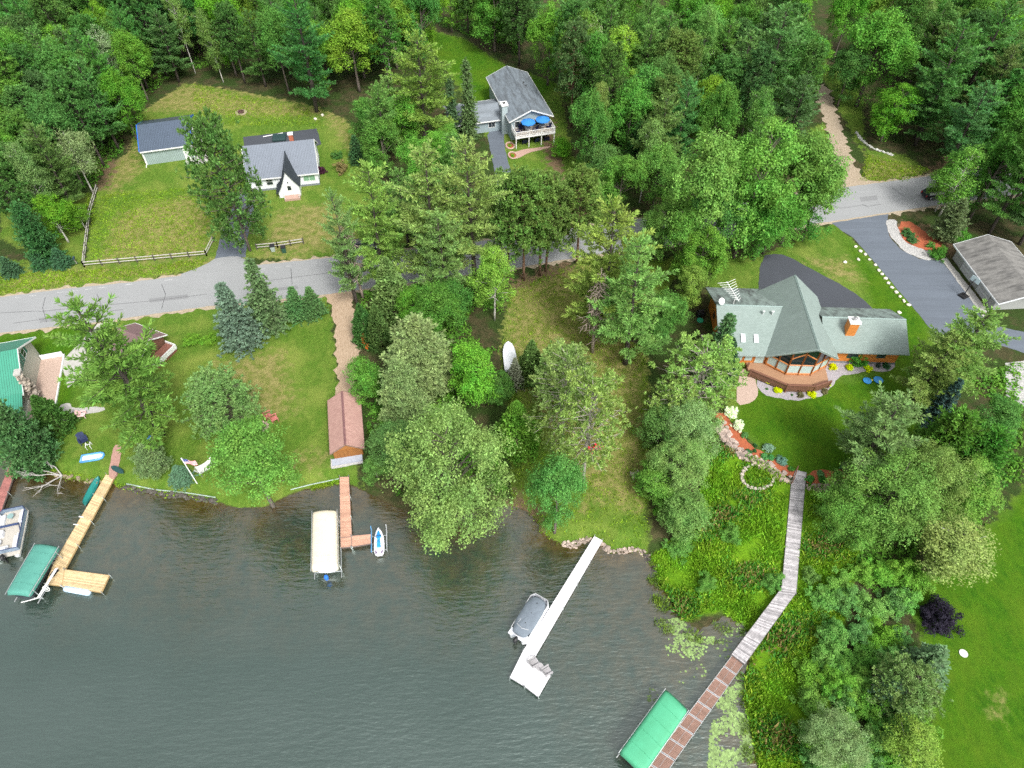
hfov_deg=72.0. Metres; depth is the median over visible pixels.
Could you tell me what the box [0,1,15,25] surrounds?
red pine
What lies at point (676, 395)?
open pine
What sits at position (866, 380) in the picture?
saucer seat
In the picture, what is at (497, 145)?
house drive
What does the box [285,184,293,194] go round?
door
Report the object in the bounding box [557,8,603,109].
maple tree
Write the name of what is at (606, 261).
white pine
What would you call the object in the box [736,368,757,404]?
paver path
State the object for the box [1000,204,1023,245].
white pine
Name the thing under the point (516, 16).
white pine
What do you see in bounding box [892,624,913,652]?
shrub
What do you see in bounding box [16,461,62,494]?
fallen snag
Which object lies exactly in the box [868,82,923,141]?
maple tree
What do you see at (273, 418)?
lounge chair
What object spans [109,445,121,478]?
brick path
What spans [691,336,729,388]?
cedar tree
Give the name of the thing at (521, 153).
patio
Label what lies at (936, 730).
shrub
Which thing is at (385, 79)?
white pine
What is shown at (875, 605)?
shrub
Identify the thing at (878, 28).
maple tree
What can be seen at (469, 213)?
white pine
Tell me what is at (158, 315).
road shoulder
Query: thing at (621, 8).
maple tree
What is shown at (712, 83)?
maple tree
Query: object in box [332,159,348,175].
shrub
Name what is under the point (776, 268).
log house drive
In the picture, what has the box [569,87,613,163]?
maple tree
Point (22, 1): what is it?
red pine
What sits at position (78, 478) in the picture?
shore rocks
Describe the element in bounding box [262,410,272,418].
lounge chair
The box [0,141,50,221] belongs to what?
red pine
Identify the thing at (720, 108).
maple tree
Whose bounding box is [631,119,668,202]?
birch tree
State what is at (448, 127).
young maple
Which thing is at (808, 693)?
shrub
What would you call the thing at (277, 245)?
rail fence
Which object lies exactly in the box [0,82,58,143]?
red pine
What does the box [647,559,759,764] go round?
reeds
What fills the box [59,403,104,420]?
stone path
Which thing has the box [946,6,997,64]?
red pine
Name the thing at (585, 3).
white pine
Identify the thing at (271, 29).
maple tree
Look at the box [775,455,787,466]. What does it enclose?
garden shrub
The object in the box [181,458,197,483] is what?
flag pole
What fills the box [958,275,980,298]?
basketball hoop
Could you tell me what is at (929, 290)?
garage drive
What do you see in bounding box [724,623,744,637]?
lily pads
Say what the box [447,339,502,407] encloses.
young maple
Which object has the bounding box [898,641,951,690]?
spruce tree
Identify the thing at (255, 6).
red pine
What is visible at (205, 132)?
bushy pine
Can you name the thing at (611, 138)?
bushy pine
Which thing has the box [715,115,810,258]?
maple tree
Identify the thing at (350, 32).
maple tree
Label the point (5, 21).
white pine
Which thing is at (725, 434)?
boulder wall
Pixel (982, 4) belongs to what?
maple tree
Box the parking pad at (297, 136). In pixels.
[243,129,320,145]
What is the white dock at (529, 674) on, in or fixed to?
in the lake
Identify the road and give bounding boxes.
[0,169,1022,332]
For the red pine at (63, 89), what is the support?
on the ground at (296, 380)
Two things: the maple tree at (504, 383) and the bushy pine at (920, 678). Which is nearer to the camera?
the bushy pine at (920, 678)
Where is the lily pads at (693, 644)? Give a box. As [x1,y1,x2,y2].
[661,617,714,659]
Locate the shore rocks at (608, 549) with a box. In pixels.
[600,542,650,557]
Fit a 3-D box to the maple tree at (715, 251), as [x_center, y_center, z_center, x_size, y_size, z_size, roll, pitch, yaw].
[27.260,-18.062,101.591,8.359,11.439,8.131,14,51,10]
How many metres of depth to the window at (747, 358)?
94.51 m
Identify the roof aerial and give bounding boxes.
[726,279,739,303]
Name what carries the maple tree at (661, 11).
on the ground at (296, 380)
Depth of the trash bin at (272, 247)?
110.63 m
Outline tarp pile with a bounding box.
[272,133,285,141]
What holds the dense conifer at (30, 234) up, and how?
on the ground at (296, 380)
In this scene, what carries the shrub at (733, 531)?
on the ground at (296, 380)
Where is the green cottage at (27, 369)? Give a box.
[0,337,64,419]
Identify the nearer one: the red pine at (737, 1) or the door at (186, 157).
the door at (186, 157)
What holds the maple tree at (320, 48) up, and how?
on the ground at (296, 380)
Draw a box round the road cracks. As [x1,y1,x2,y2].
[4,188,901,322]
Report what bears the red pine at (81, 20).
on the ground at (296, 380)
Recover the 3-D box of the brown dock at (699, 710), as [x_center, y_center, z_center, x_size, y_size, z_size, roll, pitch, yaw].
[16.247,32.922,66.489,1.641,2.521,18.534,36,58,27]
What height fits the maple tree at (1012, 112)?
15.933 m
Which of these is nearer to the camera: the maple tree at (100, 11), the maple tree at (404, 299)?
the maple tree at (404, 299)
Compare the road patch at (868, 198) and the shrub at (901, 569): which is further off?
the road patch at (868, 198)
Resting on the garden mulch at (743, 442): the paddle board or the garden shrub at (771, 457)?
the garden shrub at (771, 457)
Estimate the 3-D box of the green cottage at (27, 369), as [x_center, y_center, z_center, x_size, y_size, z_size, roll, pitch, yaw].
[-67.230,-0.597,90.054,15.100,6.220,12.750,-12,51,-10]
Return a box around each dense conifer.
[0,398,64,481]
[5,199,67,268]
[620,120,650,167]
[897,403,989,464]
[960,421,1018,498]
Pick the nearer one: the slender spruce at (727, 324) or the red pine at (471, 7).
the slender spruce at (727, 324)
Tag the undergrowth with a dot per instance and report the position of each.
(1004, 384)
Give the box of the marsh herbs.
[649,443,857,767]
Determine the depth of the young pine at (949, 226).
109.68 m
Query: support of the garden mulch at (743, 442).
on the ground at (296, 380)
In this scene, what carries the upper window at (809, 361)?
in the log house at (791, 334)
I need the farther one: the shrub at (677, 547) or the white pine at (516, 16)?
the white pine at (516, 16)
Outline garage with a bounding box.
[952,234,1023,309]
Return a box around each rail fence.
[80,183,214,266]
[255,238,303,249]
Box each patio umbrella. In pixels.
[521,118,535,125]
[535,116,549,127]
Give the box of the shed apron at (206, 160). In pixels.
[186,151,207,163]
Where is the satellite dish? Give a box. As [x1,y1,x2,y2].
[719,298,724,304]
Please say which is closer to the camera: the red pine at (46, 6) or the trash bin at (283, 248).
the trash bin at (283, 248)
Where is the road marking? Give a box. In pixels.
[15,257,363,297]
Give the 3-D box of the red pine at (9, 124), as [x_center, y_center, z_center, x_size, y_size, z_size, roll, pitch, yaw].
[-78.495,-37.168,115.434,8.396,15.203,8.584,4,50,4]
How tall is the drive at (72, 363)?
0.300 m
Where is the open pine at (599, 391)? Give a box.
[539,365,632,478]
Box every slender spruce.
[444,76,461,138]
[457,56,481,144]
[705,312,737,349]
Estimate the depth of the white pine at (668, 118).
112.58 m
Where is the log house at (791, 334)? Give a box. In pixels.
[706,275,909,392]
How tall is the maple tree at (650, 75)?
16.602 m
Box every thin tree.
[52,127,99,194]
[85,23,123,75]
[373,6,396,77]
[586,11,602,91]
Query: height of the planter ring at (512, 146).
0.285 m
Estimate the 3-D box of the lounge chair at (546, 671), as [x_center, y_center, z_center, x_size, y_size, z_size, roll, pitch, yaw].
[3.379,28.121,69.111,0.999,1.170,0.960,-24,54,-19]
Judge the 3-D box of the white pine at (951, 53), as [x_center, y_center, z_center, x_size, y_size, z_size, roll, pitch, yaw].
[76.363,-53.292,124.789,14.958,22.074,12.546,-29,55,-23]
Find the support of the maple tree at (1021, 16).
on the ground at (296, 380)
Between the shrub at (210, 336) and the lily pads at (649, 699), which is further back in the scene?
the shrub at (210, 336)
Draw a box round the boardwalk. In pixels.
[728,465,806,668]
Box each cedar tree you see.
[30,394,83,442]
[350,303,378,351]
[363,304,393,356]
[365,256,411,330]
[489,400,542,465]
[517,339,547,388]
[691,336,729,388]
[706,338,741,388]
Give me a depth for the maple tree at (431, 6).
142.19 m
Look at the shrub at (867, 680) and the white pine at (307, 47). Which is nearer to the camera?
the shrub at (867, 680)
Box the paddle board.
[111,465,123,473]
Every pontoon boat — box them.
[0,505,28,562]
[508,593,548,644]
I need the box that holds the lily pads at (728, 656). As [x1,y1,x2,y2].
[716,638,731,658]
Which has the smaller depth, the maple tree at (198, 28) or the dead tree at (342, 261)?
the dead tree at (342, 261)
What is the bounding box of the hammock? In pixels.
[194,457,210,476]
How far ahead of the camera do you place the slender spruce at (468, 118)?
127.17 m
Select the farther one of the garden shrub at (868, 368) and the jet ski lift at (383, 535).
the garden shrub at (868, 368)
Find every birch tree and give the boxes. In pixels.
[1,139,61,233]
[2,105,24,140]
[39,127,74,161]
[44,0,70,27]
[68,202,92,228]
[161,0,195,73]
[189,5,224,82]
[390,94,425,145]
[421,128,452,191]
[465,243,516,320]
[588,80,611,146]
[609,25,643,75]
[626,67,640,119]
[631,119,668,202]
[639,0,659,17]
[648,329,748,418]
[686,5,720,97]
[736,84,775,150]
[744,0,772,44]
[752,0,770,51]
[878,709,943,767]
[911,0,938,53]
[913,513,1001,587]
[925,163,970,211]
[931,143,988,216]
[1011,0,1023,17]
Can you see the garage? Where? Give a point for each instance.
(994, 265)
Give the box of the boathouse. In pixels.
[327,391,364,468]
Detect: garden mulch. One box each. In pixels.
[716,413,794,476]
[806,468,852,483]
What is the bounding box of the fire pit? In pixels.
[235,109,246,114]
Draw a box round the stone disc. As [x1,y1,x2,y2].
[959,649,967,657]
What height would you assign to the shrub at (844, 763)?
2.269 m
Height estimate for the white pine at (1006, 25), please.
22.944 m
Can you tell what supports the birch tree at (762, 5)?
on the ground at (296, 380)
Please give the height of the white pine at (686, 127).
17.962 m
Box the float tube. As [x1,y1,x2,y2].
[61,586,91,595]
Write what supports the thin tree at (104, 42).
on the ground at (296, 380)
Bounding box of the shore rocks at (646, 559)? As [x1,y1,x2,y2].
[643,554,655,571]
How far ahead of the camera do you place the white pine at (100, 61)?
125.36 m
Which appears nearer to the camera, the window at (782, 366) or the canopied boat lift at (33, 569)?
the canopied boat lift at (33, 569)
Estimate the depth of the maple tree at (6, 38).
128.07 m
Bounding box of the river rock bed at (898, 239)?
[886,219,940,259]
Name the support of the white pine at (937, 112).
on the ground at (296, 380)
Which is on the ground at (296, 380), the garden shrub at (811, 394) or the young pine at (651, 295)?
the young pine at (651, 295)
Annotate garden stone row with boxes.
[855,131,893,155]
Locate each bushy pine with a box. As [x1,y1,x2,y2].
[173,361,272,444]
[174,106,272,253]
[527,338,594,412]
[600,76,629,141]
[866,647,953,728]
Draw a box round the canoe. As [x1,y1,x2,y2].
[82,476,99,504]
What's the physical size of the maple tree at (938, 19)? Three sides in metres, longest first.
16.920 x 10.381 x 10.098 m
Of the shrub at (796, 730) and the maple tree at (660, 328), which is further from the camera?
the maple tree at (660, 328)
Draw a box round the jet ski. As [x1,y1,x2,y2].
[374,527,384,555]
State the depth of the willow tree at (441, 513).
72.08 m
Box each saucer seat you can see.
[863,377,871,383]
[873,376,882,383]
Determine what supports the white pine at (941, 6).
on the ground at (296, 380)
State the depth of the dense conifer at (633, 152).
121.82 m
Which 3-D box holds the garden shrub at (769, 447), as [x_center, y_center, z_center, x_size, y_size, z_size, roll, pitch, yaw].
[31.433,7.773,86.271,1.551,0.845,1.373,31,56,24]
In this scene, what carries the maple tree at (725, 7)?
on the ground at (296, 380)
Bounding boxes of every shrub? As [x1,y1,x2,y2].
[180,333,205,346]
[198,331,218,345]
[318,166,328,173]
[330,150,342,158]
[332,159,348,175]
[660,534,694,565]
[694,570,717,592]
[719,521,741,545]
[724,406,738,418]
[730,419,744,432]
[741,432,747,438]
[760,571,784,594]
[761,453,768,459]
[762,442,775,452]
[768,453,774,460]
[774,387,782,392]
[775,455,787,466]
[788,681,829,717]
[789,720,828,752]
[790,657,830,699]
[797,392,804,397]
[798,744,830,767]
[801,565,821,584]
[801,716,844,757]
[803,583,842,619]
[804,474,814,482]
[807,391,816,398]
[809,640,845,674]
[814,617,846,653]
[816,470,824,476]
[816,566,857,597]
[817,666,858,698]
[818,476,826,483]
[818,618,857,647]
[821,388,828,394]
[822,684,857,721]
[822,731,853,767]
[826,646,864,686]
[828,363,837,369]
[829,583,860,620]
[831,682,868,722]
[837,662,873,697]
[837,720,872,757]
[846,363,853,370]
[846,614,871,644]
[847,752,883,767]
[848,557,874,588]
[848,640,880,671]
[849,354,868,366]
[850,744,890,767]
[852,586,894,630]
[852,674,875,697]
[854,722,889,756]
[856,691,889,730]
[859,613,903,653]
[861,556,900,592]
[863,364,872,372]
[868,716,897,740]
[872,642,900,673]
[874,586,913,622]
[874,732,907,767]
[882,362,891,369]
[883,557,914,585]
[885,588,923,617]
[885,698,915,732]
[888,645,916,665]
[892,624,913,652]
[896,560,939,594]
[896,749,920,767]
[901,227,914,237]
[906,235,918,244]
[909,717,943,745]
[910,698,937,730]
[919,594,965,638]
[925,240,935,247]
[928,244,947,263]
[954,228,972,241]
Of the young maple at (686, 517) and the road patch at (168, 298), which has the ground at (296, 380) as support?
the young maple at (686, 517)
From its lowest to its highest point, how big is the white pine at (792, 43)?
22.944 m
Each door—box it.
[182,149,191,159]
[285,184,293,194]
[333,448,362,458]
[753,357,765,362]
[960,261,973,280]
[975,282,989,302]
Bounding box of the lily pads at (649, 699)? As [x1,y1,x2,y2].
[647,688,657,701]
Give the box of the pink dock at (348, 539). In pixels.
[339,475,372,550]
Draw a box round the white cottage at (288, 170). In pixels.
[241,132,319,201]
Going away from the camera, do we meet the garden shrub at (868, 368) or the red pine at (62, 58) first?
the garden shrub at (868, 368)
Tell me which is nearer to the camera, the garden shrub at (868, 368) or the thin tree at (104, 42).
the garden shrub at (868, 368)
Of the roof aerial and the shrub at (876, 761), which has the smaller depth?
the shrub at (876, 761)
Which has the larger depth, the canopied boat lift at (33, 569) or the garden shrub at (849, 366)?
the garden shrub at (849, 366)
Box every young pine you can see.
[126,442,173,480]
[631,291,661,342]
[927,197,973,243]
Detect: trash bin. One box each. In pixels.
[269,243,274,251]
[280,245,285,252]
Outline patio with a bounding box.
[514,146,549,158]
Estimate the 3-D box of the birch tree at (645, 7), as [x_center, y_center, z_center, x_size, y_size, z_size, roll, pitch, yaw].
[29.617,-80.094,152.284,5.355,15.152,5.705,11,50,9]
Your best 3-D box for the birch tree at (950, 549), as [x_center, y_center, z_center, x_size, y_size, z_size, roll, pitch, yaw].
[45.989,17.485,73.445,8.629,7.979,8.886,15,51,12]
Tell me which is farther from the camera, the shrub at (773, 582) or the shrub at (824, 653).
the shrub at (773, 582)
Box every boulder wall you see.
[714,421,793,483]
[805,479,847,492]
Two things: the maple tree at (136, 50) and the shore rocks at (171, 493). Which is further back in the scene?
the maple tree at (136, 50)
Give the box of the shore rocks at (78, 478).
[42,470,104,483]
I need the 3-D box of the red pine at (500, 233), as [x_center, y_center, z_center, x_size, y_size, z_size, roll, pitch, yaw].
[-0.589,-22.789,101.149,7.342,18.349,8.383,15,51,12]
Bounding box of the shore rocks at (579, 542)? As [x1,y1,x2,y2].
[561,536,602,548]
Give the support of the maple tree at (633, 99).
on the ground at (296, 380)
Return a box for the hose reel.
[697,318,703,322]
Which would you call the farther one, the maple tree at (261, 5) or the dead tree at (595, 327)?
the maple tree at (261, 5)
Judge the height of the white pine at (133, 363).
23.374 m
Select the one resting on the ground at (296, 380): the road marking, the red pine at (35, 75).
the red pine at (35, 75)
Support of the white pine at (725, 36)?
on the ground at (296, 380)
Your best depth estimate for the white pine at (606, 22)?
135.71 m
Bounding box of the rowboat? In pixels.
[503,341,515,371]
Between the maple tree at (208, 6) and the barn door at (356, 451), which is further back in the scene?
the maple tree at (208, 6)
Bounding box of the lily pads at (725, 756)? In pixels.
[707,675,753,767]
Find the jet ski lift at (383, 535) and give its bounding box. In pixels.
[370,524,387,553]
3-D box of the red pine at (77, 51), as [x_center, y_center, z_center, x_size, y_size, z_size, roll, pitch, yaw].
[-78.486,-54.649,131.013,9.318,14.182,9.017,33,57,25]
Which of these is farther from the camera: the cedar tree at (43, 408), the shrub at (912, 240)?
the shrub at (912, 240)
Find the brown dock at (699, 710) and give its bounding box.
[650,653,745,767]
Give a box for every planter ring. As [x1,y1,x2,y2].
[505,142,514,148]
[508,151,517,158]
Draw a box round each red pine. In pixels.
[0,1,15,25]
[0,42,62,135]
[0,50,35,106]
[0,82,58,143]
[0,108,58,195]
[0,141,17,197]
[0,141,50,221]
[0,151,37,218]
[6,11,42,46]
[18,0,49,37]
[19,69,48,97]
[24,0,75,46]
[42,64,115,166]
[44,7,94,56]
[48,50,112,143]
[59,0,95,29]
[67,12,113,61]
[73,0,112,24]
[74,49,107,118]
[104,0,141,28]
[117,0,172,76]
[122,0,159,63]
[149,0,189,58]
[151,0,193,62]
[180,0,219,64]
[210,0,250,83]
[246,0,278,15]
[268,7,300,77]
[318,0,348,50]
[359,0,406,80]
[451,0,478,34]
[467,0,492,36]
[484,166,529,270]
[493,163,561,280]
[496,0,537,65]
[511,169,569,275]
[534,171,577,271]
[547,0,591,99]
[552,16,594,126]
[555,161,612,264]
[583,0,605,26]
[589,40,630,145]
[640,73,684,132]
[652,26,705,97]
[697,52,748,126]
[720,16,754,70]
[729,0,758,16]
[736,40,777,134]
[746,8,791,73]
[767,0,811,63]
[775,37,828,120]
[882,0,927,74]
[926,6,974,62]
[931,24,984,113]
[932,0,974,24]
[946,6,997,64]
[975,117,1023,205]
[978,68,1023,139]
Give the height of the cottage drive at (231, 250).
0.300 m
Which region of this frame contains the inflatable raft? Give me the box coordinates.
[79,452,104,462]
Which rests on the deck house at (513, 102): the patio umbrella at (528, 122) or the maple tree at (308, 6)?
the patio umbrella at (528, 122)
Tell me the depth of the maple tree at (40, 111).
112.11 m
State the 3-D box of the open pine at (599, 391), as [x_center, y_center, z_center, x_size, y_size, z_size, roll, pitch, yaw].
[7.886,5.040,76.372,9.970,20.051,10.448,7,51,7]
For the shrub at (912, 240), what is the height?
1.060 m
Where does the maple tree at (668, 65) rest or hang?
on the ground at (296, 380)
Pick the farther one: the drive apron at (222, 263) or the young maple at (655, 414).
the drive apron at (222, 263)
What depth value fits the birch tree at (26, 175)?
104.57 m
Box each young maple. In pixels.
[341,354,383,404]
[436,122,458,154]
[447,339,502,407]
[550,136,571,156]
[629,400,689,454]
[631,459,675,508]
[656,487,715,543]
[674,261,709,308]
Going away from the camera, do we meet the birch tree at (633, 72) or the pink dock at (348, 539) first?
the pink dock at (348, 539)
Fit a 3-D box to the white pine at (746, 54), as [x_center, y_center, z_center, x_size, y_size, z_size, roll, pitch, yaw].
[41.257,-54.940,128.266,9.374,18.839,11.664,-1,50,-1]
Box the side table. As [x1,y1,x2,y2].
[536,662,543,670]
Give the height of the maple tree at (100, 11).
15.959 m
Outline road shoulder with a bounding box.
[0,166,1021,335]
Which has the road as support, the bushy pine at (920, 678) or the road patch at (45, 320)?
the road patch at (45, 320)
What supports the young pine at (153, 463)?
on the ground at (296, 380)
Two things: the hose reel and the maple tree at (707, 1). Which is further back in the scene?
the maple tree at (707, 1)
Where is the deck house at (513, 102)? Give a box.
[443,66,554,148]
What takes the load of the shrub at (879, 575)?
on the ground at (296, 380)
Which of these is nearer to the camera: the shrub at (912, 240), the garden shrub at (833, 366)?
the garden shrub at (833, 366)
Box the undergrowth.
[16,0,1023,574]
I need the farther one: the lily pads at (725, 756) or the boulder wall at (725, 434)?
the boulder wall at (725, 434)
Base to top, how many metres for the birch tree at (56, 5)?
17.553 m
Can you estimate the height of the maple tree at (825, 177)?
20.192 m
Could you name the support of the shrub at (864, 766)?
on the ground at (296, 380)
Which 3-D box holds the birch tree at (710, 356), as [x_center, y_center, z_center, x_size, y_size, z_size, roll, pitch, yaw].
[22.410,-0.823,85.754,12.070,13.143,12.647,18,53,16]
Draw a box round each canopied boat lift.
[5,543,62,602]
[310,510,341,578]
[616,688,688,767]
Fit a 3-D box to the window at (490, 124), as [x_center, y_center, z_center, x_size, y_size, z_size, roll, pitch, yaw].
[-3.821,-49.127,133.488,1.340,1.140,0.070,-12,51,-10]
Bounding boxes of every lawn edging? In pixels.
[126,483,215,497]
[291,478,338,489]
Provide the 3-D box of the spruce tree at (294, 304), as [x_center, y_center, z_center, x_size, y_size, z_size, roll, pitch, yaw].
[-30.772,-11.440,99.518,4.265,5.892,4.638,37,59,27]
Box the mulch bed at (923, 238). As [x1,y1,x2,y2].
[898,221,941,250]
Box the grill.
[696,309,705,316]
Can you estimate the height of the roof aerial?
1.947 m
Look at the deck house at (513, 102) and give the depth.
132.92 m
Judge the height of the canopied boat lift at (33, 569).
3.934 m
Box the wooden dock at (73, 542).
[44,474,114,594]
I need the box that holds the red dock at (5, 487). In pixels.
[0,462,13,510]
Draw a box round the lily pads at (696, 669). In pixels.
[667,653,705,683]
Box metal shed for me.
[136,114,194,167]
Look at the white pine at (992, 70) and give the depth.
126.19 m
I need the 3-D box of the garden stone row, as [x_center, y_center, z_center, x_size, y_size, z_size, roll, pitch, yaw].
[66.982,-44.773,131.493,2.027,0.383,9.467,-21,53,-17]
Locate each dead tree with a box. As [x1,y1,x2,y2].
[337,232,357,301]
[339,225,370,299]
[576,268,612,353]
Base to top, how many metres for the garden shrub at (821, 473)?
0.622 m
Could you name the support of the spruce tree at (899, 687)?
on the ground at (296, 380)
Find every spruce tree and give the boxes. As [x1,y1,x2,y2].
[0,256,26,279]
[28,248,51,272]
[48,247,77,270]
[167,464,198,492]
[212,281,270,361]
[242,257,293,342]
[283,286,308,326]
[302,286,329,325]
[347,135,366,166]
[507,357,524,391]
[861,674,906,715]
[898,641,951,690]
[920,377,964,427]
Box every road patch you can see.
[39,315,66,322]
[149,294,188,302]
[272,285,298,290]
[860,195,877,201]
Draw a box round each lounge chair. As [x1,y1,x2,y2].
[74,410,86,418]
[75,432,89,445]
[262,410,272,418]
[267,413,278,423]
[527,656,539,668]
[540,664,552,677]
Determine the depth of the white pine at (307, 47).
129.63 m
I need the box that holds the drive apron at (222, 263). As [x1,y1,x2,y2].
[181,256,244,275]
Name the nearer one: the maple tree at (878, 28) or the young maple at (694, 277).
the young maple at (694, 277)
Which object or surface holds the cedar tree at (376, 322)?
on the ground at (296, 380)
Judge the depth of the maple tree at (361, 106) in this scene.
123.36 m
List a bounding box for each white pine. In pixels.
[0,0,20,27]
[0,0,44,33]
[0,15,29,68]
[16,121,85,205]
[17,128,78,197]
[20,24,79,124]
[43,290,178,453]
[47,24,98,53]
[58,24,116,74]
[67,55,126,149]
[76,35,128,127]
[105,0,158,88]
[143,8,192,82]
[169,0,201,50]
[235,7,273,86]
[253,0,291,68]
[267,0,336,112]
[279,0,319,31]
[307,5,339,78]
[317,186,371,303]
[343,158,409,279]
[361,79,400,169]
[367,73,415,145]
[376,167,428,245]
[381,29,459,137]
[384,137,479,279]
[409,206,477,292]
[426,133,512,278]
[432,129,476,196]
[480,0,507,41]
[498,1,536,54]
[528,0,551,18]
[559,0,598,50]
[561,194,662,335]
[584,227,679,365]
[597,0,633,41]
[621,23,666,77]
[628,87,685,187]
[629,0,663,67]
[651,10,683,56]
[663,75,703,161]
[672,70,699,142]
[697,18,745,77]
[710,27,770,125]
[724,43,748,75]
[736,1,810,118]
[761,71,825,148]
[831,380,930,494]
[889,328,976,406]
[898,67,966,145]
[899,18,993,139]
[900,299,1021,399]
[905,22,955,91]
[919,0,951,37]
[936,80,1004,164]
[941,80,1012,151]
[948,0,1023,113]
[962,42,1023,110]
[982,141,1023,233]
[990,39,1023,106]
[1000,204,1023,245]
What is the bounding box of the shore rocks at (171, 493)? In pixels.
[121,485,217,504]
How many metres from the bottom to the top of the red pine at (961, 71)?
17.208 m
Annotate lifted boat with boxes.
[15,563,51,599]
[318,570,334,580]
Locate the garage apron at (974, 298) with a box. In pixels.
[941,258,986,315]
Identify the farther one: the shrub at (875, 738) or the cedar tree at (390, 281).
the cedar tree at (390, 281)
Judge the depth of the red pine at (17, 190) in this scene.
104.95 m
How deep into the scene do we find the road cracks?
103.82 m
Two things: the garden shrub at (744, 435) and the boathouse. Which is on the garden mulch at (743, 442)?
the garden shrub at (744, 435)
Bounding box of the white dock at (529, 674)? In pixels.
[509,535,602,698]
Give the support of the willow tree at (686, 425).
on the ground at (296, 380)
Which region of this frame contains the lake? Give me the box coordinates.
[0,460,756,767]
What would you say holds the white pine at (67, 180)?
on the ground at (296, 380)
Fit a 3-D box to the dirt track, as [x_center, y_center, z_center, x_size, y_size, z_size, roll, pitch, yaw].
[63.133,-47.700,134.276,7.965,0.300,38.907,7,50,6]
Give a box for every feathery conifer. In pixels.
[376,354,435,424]
[379,312,462,415]
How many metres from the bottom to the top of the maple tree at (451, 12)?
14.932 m
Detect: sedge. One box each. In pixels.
[669,445,845,754]
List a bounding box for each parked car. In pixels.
[351,238,376,249]
[921,187,947,199]
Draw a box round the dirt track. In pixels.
[815,84,878,186]
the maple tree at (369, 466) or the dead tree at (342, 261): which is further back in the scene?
the dead tree at (342, 261)
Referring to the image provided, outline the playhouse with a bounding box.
[112,323,176,367]
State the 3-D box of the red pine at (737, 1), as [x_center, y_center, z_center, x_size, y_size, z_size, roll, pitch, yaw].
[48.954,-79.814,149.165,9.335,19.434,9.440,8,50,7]
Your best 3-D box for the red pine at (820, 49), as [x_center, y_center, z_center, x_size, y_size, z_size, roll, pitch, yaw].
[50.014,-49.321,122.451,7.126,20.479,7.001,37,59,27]
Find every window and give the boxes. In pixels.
[20,346,26,361]
[266,179,273,185]
[303,175,315,181]
[488,122,494,127]
[515,121,524,127]
[743,356,752,360]
[767,357,777,366]
[777,361,787,371]
[780,354,792,363]
[787,366,799,372]
[791,353,805,364]
[799,366,812,372]
[803,351,819,364]
[817,353,824,363]
[846,354,858,357]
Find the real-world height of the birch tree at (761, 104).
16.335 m
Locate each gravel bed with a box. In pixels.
[757,362,894,400]
[1005,361,1023,405]
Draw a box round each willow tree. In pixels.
[378,396,525,556]
[645,435,710,503]
[655,397,727,460]
[797,700,872,767]
[807,472,890,552]
[822,442,947,549]
[890,435,991,521]
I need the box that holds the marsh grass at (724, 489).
[650,449,861,767]
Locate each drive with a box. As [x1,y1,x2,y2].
[63,321,113,386]
[215,194,254,258]
[325,291,360,394]
[487,130,510,184]
[758,254,871,308]
[832,214,1023,352]
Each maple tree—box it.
[0,26,42,87]
[0,76,26,119]
[0,129,41,198]
[19,89,89,185]
[29,192,79,242]
[33,36,92,135]
[33,89,103,156]
[37,23,82,53]
[79,0,120,74]
[96,66,146,139]
[97,8,152,72]
[108,27,153,99]
[187,0,219,54]
[192,0,245,75]
[199,411,304,507]
[209,0,257,41]
[254,0,295,26]
[254,4,293,91]
[282,0,312,56]
[293,19,339,89]
[305,0,335,27]
[319,4,383,92]
[326,0,364,61]
[331,0,376,77]
[347,96,384,141]
[359,117,401,177]
[360,453,390,485]
[361,417,422,471]
[378,0,418,68]
[394,283,435,325]
[395,135,436,201]
[402,0,441,70]
[405,0,449,55]
[408,279,467,347]
[434,277,473,327]
[443,0,464,32]
[470,0,513,51]
[482,370,515,405]
[522,451,587,533]
[525,0,563,84]
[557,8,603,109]
[564,169,607,214]
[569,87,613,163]
[576,27,612,97]
[580,143,622,177]
[591,0,635,32]
[599,154,649,218]
[602,0,643,20]
[602,51,630,92]
[607,76,654,160]
[620,61,669,139]
[626,3,679,66]
[637,141,686,210]
[638,202,677,261]
[645,314,676,347]
[646,47,683,114]
[648,286,693,333]
[659,127,746,258]
[661,207,710,276]
[663,0,705,30]
[669,225,731,281]
[683,2,728,79]
[690,73,725,140]
[690,182,745,254]
[693,79,743,147]
[701,0,714,41]
[708,0,735,63]
[714,3,750,53]
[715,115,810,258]
[718,0,764,51]
[739,180,810,262]
[754,196,812,253]
[770,123,855,243]
[774,19,829,103]
[780,0,813,32]
[786,178,847,243]
[787,34,834,99]
[824,0,875,61]
[826,41,872,106]
[845,6,923,106]
[865,0,919,63]
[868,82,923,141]
[903,0,962,83]
[905,0,943,22]
[937,453,1009,530]
[959,0,1008,33]
[959,131,1023,218]
[972,392,1022,438]
[976,27,1023,87]
[978,12,1023,78]
[996,82,1023,148]
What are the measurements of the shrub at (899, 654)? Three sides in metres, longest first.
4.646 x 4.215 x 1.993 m
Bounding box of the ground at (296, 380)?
[0,0,1023,767]
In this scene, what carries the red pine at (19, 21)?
on the ground at (296, 380)

